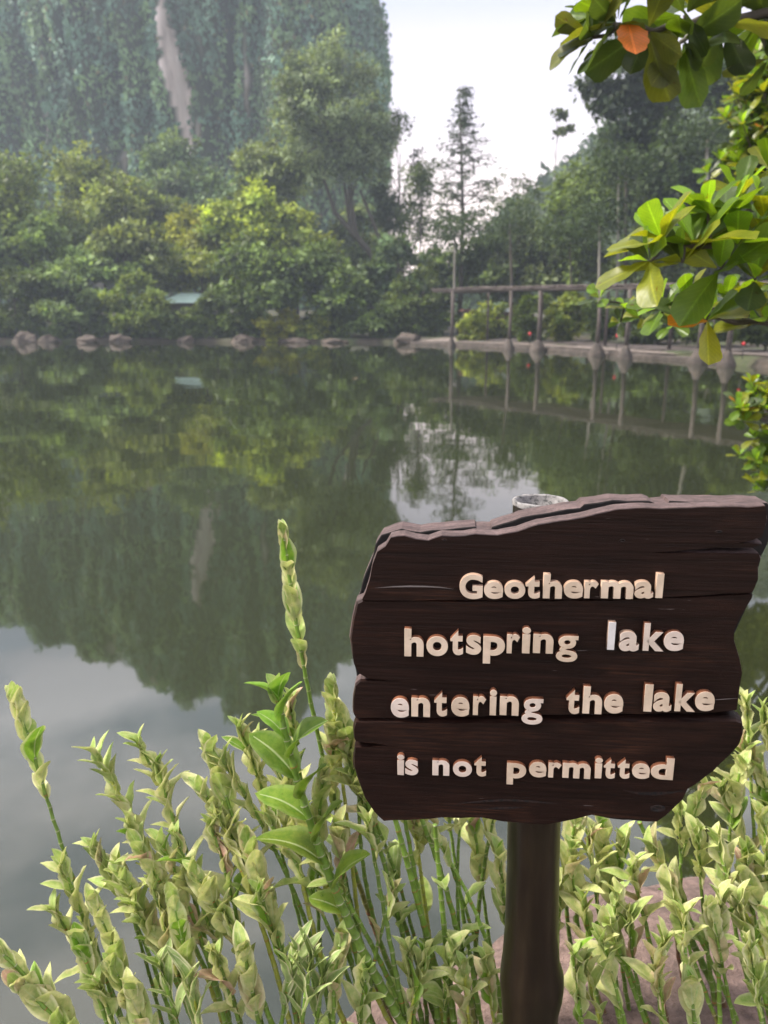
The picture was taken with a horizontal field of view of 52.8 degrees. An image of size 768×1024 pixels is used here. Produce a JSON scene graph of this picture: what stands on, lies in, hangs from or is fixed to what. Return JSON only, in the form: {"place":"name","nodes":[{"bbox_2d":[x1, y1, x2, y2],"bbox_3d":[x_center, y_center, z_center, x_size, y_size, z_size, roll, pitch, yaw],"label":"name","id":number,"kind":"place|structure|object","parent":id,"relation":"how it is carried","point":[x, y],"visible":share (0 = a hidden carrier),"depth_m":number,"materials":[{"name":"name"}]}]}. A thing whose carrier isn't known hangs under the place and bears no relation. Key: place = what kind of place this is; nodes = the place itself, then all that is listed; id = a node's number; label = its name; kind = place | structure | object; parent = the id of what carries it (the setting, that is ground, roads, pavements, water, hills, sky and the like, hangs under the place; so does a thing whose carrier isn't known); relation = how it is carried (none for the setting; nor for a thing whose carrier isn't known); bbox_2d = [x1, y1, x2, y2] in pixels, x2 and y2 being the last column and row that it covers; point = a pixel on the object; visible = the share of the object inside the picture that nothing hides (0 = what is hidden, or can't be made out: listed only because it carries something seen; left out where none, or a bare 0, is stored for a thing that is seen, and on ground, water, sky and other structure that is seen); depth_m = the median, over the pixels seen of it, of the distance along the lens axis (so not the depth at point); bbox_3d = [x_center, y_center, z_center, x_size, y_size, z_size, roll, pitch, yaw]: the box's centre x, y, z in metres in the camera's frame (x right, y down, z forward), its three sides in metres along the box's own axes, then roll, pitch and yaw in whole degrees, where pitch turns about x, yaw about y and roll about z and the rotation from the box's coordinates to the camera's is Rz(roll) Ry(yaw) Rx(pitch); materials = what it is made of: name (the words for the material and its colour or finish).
{"place":"outdoors","nodes":[
{"label":"outdoors","id":0,"kind":"place"},
{"bbox_2d":[73,724,231,1023],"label":"variegated plant","id":1,"kind":"object","parent":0,"point":[184,938],"visible":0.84,"depth_m":1.22,"materials":[{"name":"green plant"}]},
{"bbox_2d":[0,0,382,309],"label":"cliff","id":2,"kind":"structure","parent":0,"point":[178,87],"depth_m":97.11,"materials":[{"name":"stone"}]},
{"bbox_2d":[0,0,393,310],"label":"cliff vines","id":3,"kind":"object","parent":2,"relation":"on","point":[379,53],"visible":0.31,"depth_m":96.11,"materials":[{"name":"green plant"}]},
{"bbox_2d":[0,342,767,1023],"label":"water","id":4,"kind":"structure","parent":0,"point":[152,494],"depth_m":6.00,"materials":[{"name":"green liquid"}]},
{"bbox_2d":[76,334,98,342],"bbox_3d":[-19.265,-11.237,50.299,1.527,0.611,1.366,0,14,0],"label":"boulder","id":5,"kind":"object","parent":4,"relation":"in","point":[86,338],"visible":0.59,"depth_m":49.94,"materials":[{"name":"stone"}]},
{"bbox_2d":[109,334,131,342],"bbox_3d":[-17.302,-11.381,50.828,1.618,0.660,1.265,0,14,0],"label":"boulder","id":6,"kind":"object","parent":4,"relation":"in","point":[119,338],"visible":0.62,"depth_m":50.42,"materials":[{"name":"stone"}]},
{"bbox_2d":[0,307,767,368],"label":"ground","id":7,"kind":"structure","parent":0,"point":[760,361],"depth_m":50.01,"materials":[{"name":"soil"}]},
{"bbox_2d":[0,308,47,336],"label":"bank shrub","id":8,"kind":"object","parent":7,"relation":"on","point":[26,328],"visible":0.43,"depth_m":52.16,"materials":[{"name":"green plant"}]},
{"bbox_2d":[12,331,37,342],"bbox_3d":[-23.695,-11.576,51.340,1.748,0.862,1.390,0,14,0],"label":"boulder","id":9,"kind":"object","parent":7,"relation":"on","point":[24,337],"visible":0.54,"depth_m":50.87,"materials":[{"name":"stone"}]},
{"bbox_2d":[0,261,56,336],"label":"bank shrub","id":10,"kind":"object","parent":7,"relation":"on","point":[14,286],"visible":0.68,"depth_m":51.56,"materials":[{"name":"green plant"}]},
{"bbox_2d":[0,144,99,270],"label":"forest tree","id":11,"kind":"object","parent":7,"relation":"on","point":[16,206],"visible":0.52,"depth_m":56.59,"materials":[{"name":"green plant"}]},
{"bbox_2d":[0,209,109,300],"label":"forest tree","id":12,"kind":"object","parent":7,"relation":"on","point":[48,233],"visible":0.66,"depth_m":53.27,"materials":[{"name":"green plant"}]},
{"bbox_2d":[34,320,83,338],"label":"bank shrub","id":13,"kind":"object","parent":7,"relation":"on","point":[57,332],"visible":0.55,"depth_m":52.22,"materials":[{"name":"green plant"}]},
{"bbox_2d":[0,887,135,1023],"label":"variegated plant","id":14,"kind":"object","parent":7,"relation":"on","point":[42,998],"visible":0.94,"depth_m":1.20,"materials":[{"name":"green plant"}]},
{"bbox_2d":[28,286,108,336],"bbox_3d":[-20.580,-13.313,51.764,4.918,3.478,4.218,4,15,17],"label":"bank shrub","id":15,"kind":"object","parent":7,"relation":"on","point":[67,313],"visible":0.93,"depth_m":51.36,"materials":[{"name":"green plant"}]},
{"bbox_2d":[9,252,149,315],"bbox_3d":[-21.078,-15.018,53.514,8.076,5.785,6.941,6,15,22],"label":"bank shrub","id":16,"kind":"object","parent":7,"relation":"on","point":[67,272],"visible":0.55,"depth_m":52.68,"materials":[{"name":"green plant"}]},
{"bbox_2d":[69,312,124,337],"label":"bank shrub","id":17,"kind":"object","parent":7,"relation":"on","point":[100,324],"visible":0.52,"depth_m":52.77,"materials":[{"name":"green plant"}]},
{"bbox_2d":[4,681,191,1023],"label":"variegated plant","id":18,"kind":"object","parent":7,"relation":"on","point":[118,880],"visible":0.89,"depth_m":1.23,"materials":[{"name":"green plant"}]},
{"bbox_2d":[35,129,168,315],"bbox_3d":[-22.363,-22.635,62.282,10.568,15.317,9.662,0,14,0],"label":"forest tree","id":19,"kind":"object","parent":7,"relation":"on","point":[113,201],"visible":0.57,"depth_m":60.41,"materials":[{"name":"green plant"}]},
{"bbox_2d":[84,215,184,293],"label":"forest tree","id":20,"kind":"object","parent":7,"relation":"on","point":[132,241],"visible":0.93,"depth_m":54.22,"materials":[{"name":"green plant"}]},
{"bbox_2d":[94,267,180,337],"bbox_3d":[-16.546,-14.053,52.257,6.168,4.753,4.539,0,14,0],"label":"bank shrub","id":21,"kind":"object","parent":7,"relation":"on","point":[149,307],"visible":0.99,"depth_m":51.20,"materials":[{"name":"green plant"}]},
{"bbox_2d":[118,314,179,338],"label":"bank shrub","id":22,"kind":"object","parent":7,"relation":"on","point":[138,335],"visible":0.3,"depth_m":52.40,"materials":[{"name":"green plant"}]},
{"bbox_2d":[128,174,200,295],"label":"forest tree","id":23,"kind":"object","parent":7,"relation":"on","point":[166,207],"visible":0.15,"depth_m":64.07,"materials":[{"name":"green plant"}]},
{"bbox_2d":[132,125,227,291],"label":"forest tree","id":24,"kind":"object","parent":7,"relation":"on","point":[177,171],"visible":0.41,"depth_m":76.26,"materials":[{"name":"green plant"}]},
{"bbox_2d":[166,293,216,314],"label":"shed","id":25,"kind":"structure","parent":7,"relation":"on","point":[185,300],"depth_m":54.92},
{"bbox_2d":[154,306,235,339],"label":"bank shrub","id":26,"kind":"object","parent":7,"relation":"on","point":[191,324],"visible":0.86,"depth_m":51.83,"materials":[{"name":"green plant"}]},
{"bbox_2d":[162,201,229,292],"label":"forest tree","id":27,"kind":"object","parent":7,"relation":"on","point":[181,221],"visible":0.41,"depth_m":57.66,"materials":[{"name":"green plant"}]},
{"bbox_2d":[162,241,242,292],"bbox_3d":[-13.186,-16.579,57.222,9.328,6.720,5.022,0,14,0],"label":"bank shrub","id":28,"kind":"object","parent":7,"relation":"on","point":[196,261],"visible":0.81,"depth_m":56.03,"materials":[{"name":"green plant"}]},
{"bbox_2d":[192,287,226,335],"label":"bank shrub","id":29,"kind":"object","parent":7,"relation":"on","point":[203,305],"visible":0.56,"depth_m":51.79,"materials":[{"name":"green plant"}]},
{"bbox_2d":[180,168,247,246],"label":"forest tree","id":30,"kind":"object","parent":7,"relation":"on","point":[226,189],"visible":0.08,"depth_m":74.73,"materials":[{"name":"green plant"}]},
{"bbox_2d":[194,312,247,336],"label":"bank shrub","id":31,"kind":"object","parent":7,"relation":"on","point":[231,326],"visible":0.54,"depth_m":52.33,"materials":[{"name":"green plant"}]},
{"bbox_2d":[138,729,304,1023],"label":"variegated plant","id":32,"kind":"object","parent":7,"relation":"on","point":[206,889],"visible":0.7,"depth_m":1.21,"materials":[{"name":"green plant"}]},
{"bbox_2d":[119,919,349,1023],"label":"variegated plant","id":33,"kind":"object","parent":7,"relation":"on","point":[246,975],"visible":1,"depth_m":1.17,"materials":[{"name":"green plant"}]},
{"bbox_2d":[231,334,258,342],"bbox_3d":[-9.225,-11.510,51.368,1.790,0.641,1.488,0,14,0],"label":"boulder","id":34,"kind":"object","parent":7,"relation":"on","point":[241,338],"visible":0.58,"depth_m":50.91,"materials":[{"name":"stone"}]},
{"bbox_2d":[192,175,298,284],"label":"forest tree","id":35,"kind":"object","parent":7,"relation":"on","point":[246,218],"visible":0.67,"depth_m":55.84,"materials":[{"name":"green plant"}]},
{"bbox_2d":[230,313,261,337],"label":"bank shrub","id":36,"kind":"object","parent":7,"relation":"on","point":[253,330],"visible":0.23,"depth_m":52.76,"materials":[{"name":"green plant"}]},
{"bbox_2d":[203,236,310,334],"bbox_3d":[-8.237,-15.088,51.869,6.198,6.776,6.676,13,19,41],"label":"bank shrub","id":37,"kind":"object","parent":7,"relation":"on","point":[276,286],"visible":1,"depth_m":50.72,"materials":[{"name":"green plant"}]},
{"bbox_2d":[229,136,310,308],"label":"feathery tree","id":38,"kind":"object","parent":7,"relation":"on","point":[263,163],"visible":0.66,"depth_m":62.87,"materials":[{"name":"green plant"}]},
{"bbox_2d":[251,306,299,341],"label":"bank shrub","id":39,"kind":"object","parent":7,"relation":"on","point":[285,322],"visible":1,"depth_m":51.56,"materials":[{"name":"green plant"}]},
{"bbox_2d":[200,713,358,1023],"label":"variegated plant","id":40,"kind":"object","parent":7,"relation":"on","point":[260,905],"visible":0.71,"depth_m":1.22,"materials":[{"name":"green plant"}]},
{"bbox_2d":[267,199,344,318],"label":"forest tree","id":41,"kind":"object","parent":7,"relation":"on","point":[302,232],"visible":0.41,"depth_m":57.29,"materials":[{"name":"green plant"}]},
{"bbox_2d":[284,311,333,338],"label":"bank shrub","id":42,"kind":"object","parent":7,"relation":"on","point":[306,328],"visible":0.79,"depth_m":52.03,"materials":[{"name":"green plant"}]},
{"bbox_2d":[245,672,407,1023],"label":"variegated plant","id":43,"kind":"object","parent":7,"relation":"on","point":[303,832],"visible":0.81,"depth_m":1.16,"materials":[{"name":"green plant"}]},
{"bbox_2d":[280,238,374,331],"bbox_3d":[-3.927,-15.240,52.840,6.706,6.584,6.155,0,14,0],"label":"bank shrub","id":44,"kind":"object","parent":7,"relation":"on","point":[334,280],"visible":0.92,"depth_m":51.01,"materials":[{"name":"green plant"}]},
{"bbox_2d":[264,24,406,277],"bbox_3d":[-3.196,-25.303,59.557,11.419,22.274,9.448,7,16,27],"label":"feathery tree","id":45,"kind":"object","parent":7,"relation":"on","point":[360,140],"visible":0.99,"depth_m":57.65,"materials":[{"name":"green plant"}]},
{"bbox_2d":[321,307,368,337],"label":"bank shrub","id":46,"kind":"object","parent":7,"relation":"on","point":[337,329],"visible":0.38,"depth_m":52.37,"materials":[{"name":"green plant"}]},
{"bbox_2d":[278,519,435,1023],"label":"variegated plant","id":47,"kind":"object","parent":7,"relation":"on","point":[292,599],"visible":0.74,"depth_m":1.24,"materials":[{"name":"green plant"}]},
{"bbox_2d":[326,200,407,278],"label":"forest tree","id":48,"kind":"object","parent":7,"relation":"on","point":[353,253],"visible":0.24,"depth_m":65.10,"materials":[{"name":"green plant"}]},
{"bbox_2d":[338,285,408,337],"bbox_3d":[-0.478,-13.553,52.990,5.980,4.218,5.020,-12,19,-41],"label":"bank shrub","id":49,"kind":"object","parent":7,"relation":"on","point":[376,320],"visible":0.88,"depth_m":51.55,"materials":[{"name":"green plant"}]},
{"bbox_2d":[361,106,436,273],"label":"feathery tree","id":50,"kind":"object","parent":7,"relation":"on","point":[385,218],"visible":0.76,"depth_m":61.25,"materials":[{"name":"green plant"}]},
{"bbox_2d":[346,987,460,1023],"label":"shore rock","id":51,"kind":"object","parent":7,"relation":"on","point":[377,1015],"visible":0.07,"depth_m":1.44,"materials":[{"name":"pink stone"}]},
{"bbox_2d":[393,333,420,343],"bbox_3d":[1.492,-11.012,49.210,1.816,0.790,1.532,0,14,0],"label":"boulder","id":52,"kind":"object","parent":7,"relation":"on","point":[404,338],"visible":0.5,"depth_m":48.73,"materials":[{"name":"stone"}]},
{"bbox_2d":[357,231,457,311],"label":"forest tree","id":53,"kind":"object","parent":7,"relation":"on","point":[381,273],"visible":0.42,"depth_m":54.75,"materials":[{"name":"green plant"}]},
{"bbox_2d":[333,797,495,1023],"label":"variegated plant","id":54,"kind":"object","parent":7,"relation":"on","point":[421,889],"visible":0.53,"depth_m":1.28,"materials":[{"name":"green plant"}]},
{"bbox_2d":[327,869,502,1023],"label":"variegated plant","id":55,"kind":"object","parent":7,"relation":"on","point":[361,996],"visible":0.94,"depth_m":1.21,"materials":[{"name":"green plant"}]},
{"bbox_2d":[379,255,458,334],"bbox_3d":[2.355,-14.598,52.570,5.390,5.559,3.833,4,14,14],"label":"bank shrub","id":56,"kind":"object","parent":7,"relation":"on","point":[411,308],"visible":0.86,"depth_m":52.26,"materials":[{"name":"green plant"}]},
{"bbox_2d":[395,152,459,269],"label":"lacy tree","id":57,"kind":"object","parent":7,"relation":"on","point":[417,176],"visible":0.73,"depth_m":56.25,"materials":[{"name":"green plant"}]},
{"bbox_2d":[411,310,461,336],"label":"bank shrub","id":58,"kind":"object","parent":7,"relation":"on","point":[444,318],"visible":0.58,"depth_m":52.54,"materials":[{"name":"green plant"}]},
{"bbox_2d":[399,199,507,336],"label":"slim tree","id":59,"kind":"object","parent":7,"relation":"on","point":[456,219],"visible":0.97,"depth_m":48.86,"materials":[{"name":"green plant"}]},
{"bbox_2d":[411,817,506,1023],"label":"variegated plant","id":60,"kind":"object","parent":7,"relation":"on","point":[473,831],"visible":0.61,"depth_m":1.31,"materials":[{"name":"green plant"}]},
{"bbox_2d":[408,84,518,333],"bbox_3d":[5.163,-20.688,53.626,7.057,16.299,7.925,-9,17,-33],"label":"pine tree","id":61,"kind":"object","parent":7,"relation":"on","point":[463,124],"visible":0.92,"depth_m":52.58,"materials":[{"name":"green plant"}]},
{"bbox_2d":[455,317,496,342],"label":"bank shrub","id":62,"kind":"object","parent":7,"relation":"on","point":[473,329],"visible":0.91,"depth_m":45.68,"materials":[{"name":"green plant"}]},
{"bbox_2d":[433,229,543,304],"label":"forest tree","id":63,"kind":"object","parent":7,"relation":"on","point":[473,255],"visible":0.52,"depth_m":54.17,"materials":[{"name":"green plant"}]},
{"bbox_2d":[463,300,519,337],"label":"bank shrub","id":64,"kind":"object","parent":7,"relation":"on","point":[500,330],"visible":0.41,"depth_m":46.68,"materials":[{"name":"green plant"}]},
{"bbox_2d":[467,166,546,305],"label":"lacy tree","id":65,"kind":"object","parent":7,"relation":"on","point":[529,186],"visible":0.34,"depth_m":57.75,"materials":[{"name":"green plant"}]},
{"bbox_2d":[463,191,555,314],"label":"slim tree","id":66,"kind":"object","parent":7,"relation":"on","point":[506,221],"visible":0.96,"depth_m":46.88,"materials":[{"name":"green plant"}]},
{"bbox_2d":[501,293,554,341],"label":"bank shrub","id":67,"kind":"object","parent":7,"relation":"on","point":[525,323],"visible":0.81,"depth_m":42.11,"materials":[{"name":"green plant"}]},
{"bbox_2d":[483,216,589,311],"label":"forest tree","id":68,"kind":"object","parent":7,"relation":"on","point":[534,272],"visible":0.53,"depth_m":52.56,"materials":[{"name":"green plant"}]},
{"bbox_2d":[349,494,767,1023],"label":"signboard","id":69,"kind":"object","parent":7,"relation":"on","point":[534,671],"visible":1,"depth_m":0.92,"materials":[{"name":"brown wood"}]},
{"bbox_2d":[410,342,716,362],"bbox_3d":[8.316,-7.025,34.763,2.356,0.613,29.225,-6,15,-22],"label":"stone edging","id":70,"kind":"object","parent":7,"relation":"on","point":[635,355],"visible":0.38,"depth_m":35.61,"materials":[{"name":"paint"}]},
{"bbox_2d":[550,107,576,181],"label":"lacy tree","id":71,"kind":"object","parent":7,"relation":"on","point":[561,113],"visible":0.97,"depth_m":60.38,"materials":[{"name":"green plant"}]},
{"bbox_2d":[542,291,590,341],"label":"bank shrub","id":72,"kind":"object","parent":7,"relation":"on","point":[567,325],"visible":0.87,"depth_m":40.48,"materials":[{"name":"green plant"}]},
{"bbox_2d":[516,201,629,284],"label":"slim tree","id":73,"kind":"object","parent":7,"relation":"on","point":[558,233],"visible":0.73,"depth_m":43.27,"materials":[{"name":"green plant"}]},
{"bbox_2d":[559,816,619,1023],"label":"variegated plant","id":74,"kind":"object","parent":7,"relation":"on","point":[583,968],"visible":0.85,"depth_m":1.29,"materials":[{"name":"green plant"}]},
{"bbox_2d":[531,156,654,298],"bbox_3d":[13.116,-16.895,48.970,8.484,10.838,6.751,0,14,0],"label":"forest tree","id":75,"kind":"object","parent":7,"relation":"on","point":[563,193],"visible":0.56,"depth_m":47.85,"materials":[{"name":"green plant"}]},
{"bbox_2d":[538,177,655,298],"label":"slim tree","id":76,"kind":"object","parent":7,"relation":"on","point":[594,219],"visible":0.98,"depth_m":39.23,"materials":[{"name":"green plant"}]},
{"bbox_2d":[430,281,767,366],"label":"pergola","id":77,"kind":"object","parent":7,"relation":"on","point":[727,359],"visible":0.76,"depth_m":35.71,"materials":[{"name":"paint"}]},
{"bbox_2d":[581,296,626,341],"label":"bank shrub","id":78,"kind":"object","parent":7,"relation":"on","point":[590,313],"visible":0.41,"depth_m":37.81,"materials":[{"name":"green plant"}]},
{"bbox_2d":[442,877,767,1023],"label":"shore rock","id":79,"kind":"object","parent":7,"relation":"on","point":[737,984],"visible":0.21,"depth_m":1.45,"materials":[{"name":"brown stone"}]},
{"bbox_2d":[564,115,674,339],"bbox_3d":[12.535,-14.265,39.750,6.454,10.810,5.111,0,14,0],"label":"slim tree","id":80,"kind":"object","parent":7,"relation":"on","point":[622,166],"visible":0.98,"depth_m":38.70,"materials":[{"name":"green plant"}]},
{"bbox_2d":[584,115,661,292],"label":"forest tree","id":81,"kind":"object","parent":7,"relation":"on","point":[602,133],"visible":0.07,"depth_m":48.85,"materials":[{"name":"green plant"}]},
{"bbox_2d":[567,32,691,336],"bbox_3d":[12.520,-16.936,40.834,5.637,15.320,5.029,12,18,40],"label":"slender tree","id":82,"kind":"object","parent":7,"relation":"on","point":[618,96],"visible":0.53,"depth_m":39.21,"materials":[{"name":"green plant"}]},
{"bbox_2d":[589,197,697,297],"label":"forest tree","id":83,"kind":"object","parent":7,"relation":"on","point":[673,273],"visible":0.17,"depth_m":41.70,"materials":[{"name":"green plant"}]},
{"bbox_2d":[620,310,681,344],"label":"bank shrub","id":84,"kind":"object","parent":7,"relation":"on","point":[636,337],"visible":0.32,"depth_m":35.62,"materials":[{"name":"green plant"}]},
{"bbox_2d":[574,815,727,1023],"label":"variegated plant","id":85,"kind":"object","parent":7,"relation":"on","point":[617,913],"visible":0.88,"depth_m":1.26,"materials":[{"name":"green plant"}]},
{"bbox_2d":[549,0,767,364],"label":"almond tree","id":86,"kind":"object","parent":7,"relation":"on","point":[720,226],"visible":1,"depth_m":1.92,"materials":[{"name":"green plant"}]},
{"bbox_2d":[599,60,739,209],"bbox_3d":[18.136,-18.423,44.131,9.462,16.038,8.986,-12,18,-40],"label":"forest tree","id":87,"kind":"object","parent":7,"relation":"on","point":[665,181],"visible":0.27,"depth_m":42.44,"materials":[{"name":"green plant"}]},
{"bbox_2d":[620,776,738,1023],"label":"variegated plant","id":88,"kind":"object","parent":7,"relation":"on","point":[678,906],"visible":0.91,"depth_m":1.29,"materials":[{"name":"green plant"}]},
{"bbox_2d":[652,92,738,276],"bbox_3d":[15.736,-14.179,37.928,5.815,11.338,5.692,0,14,0],"label":"slim tree","id":89,"kind":"object","parent":7,"relation":"on","point":[705,140],"visible":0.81,"depth_m":36.64,"materials":[{"name":"green plant"}]},
{"bbox_2d":[666,300,737,345],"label":"bank shrub","id":90,"kind":"object","parent":7,"relation":"on","point":[692,336],"visible":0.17,"depth_m":31.76,"materials":[{"name":"green plant"}]},
{"bbox_2d":[678,775,767,1023],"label":"variegated plant","id":91,"kind":"object","parent":7,"relation":"on","point":[717,914],"visible":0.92,"depth_m":1.24,"materials":[{"name":"green plant"}]},
{"bbox_2d":[684,257,767,291],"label":"forest tree","id":92,"kind":"object","parent":7,"relation":"on","point":[735,269],"visible":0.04,"depth_m":36.78,"materials":[{"name":"green plant"}]},
{"bbox_2d":[692,39,767,211],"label":"leafy shrub","id":93,"kind":"object","parent":7,"relation":"on","point":[754,103],"visible":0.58,"depth_m":5.10,"materials":[{"name":"green plant"}]},
{"bbox_2d":[714,687,767,991],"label":"variegated plant","id":94,"kind":"object","parent":7,"relation":"on","point":[749,760],"visible":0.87,"depth_m":1.30,"materials":[{"name":"green plant"}]},
{"bbox_2d":[716,8,767,211],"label":"bank tree","id":95,"kind":"object","parent":7,"relation":"on","point":[725,144],"visible":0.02,"depth_m":11.68,"materials":[{"name":"green plant"}]},
{"bbox_2d":[727,292,767,350],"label":"bank shrub","id":96,"kind":"object","parent":7,"relation":"on","point":[752,334],"visible":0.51,"depth_m":27.77,"materials":[{"name":"green plant"}]},
{"bbox_2d":[379,0,750,275],"label":"sky","id":97,"kind":"structure","parent":0,"point":[503,50],"materials":[{"name":"white"}]},
{"bbox_2d":[420,338,767,354],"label":"path","id":98,"kind":"structure","parent":0,"point":[588,345],"depth_m":36.01,"materials":[{"name":"grey concrete"}]},
{"bbox_2d":[470,102,742,307],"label":"hill","id":99,"kind":"structure","parent":0,"point":[622,281],"depth_m":102.27,"materials":[{"name":"green plant"}]},
{"bbox_2d":[357,31,743,310],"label":"hillside forest","id":100,"kind":"object","parent":99,"relation":"on","point":[547,179],"visible":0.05,"depth_m":119.59,"materials":[{"name":"green plant"}]},
{"bbox_2d":[723,371,767,492],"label":"leafy shrub","id":101,"kind":"object","parent":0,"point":[750,401],"visible":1,"depth_m":4.03,"materials":[{"name":"green plant"}]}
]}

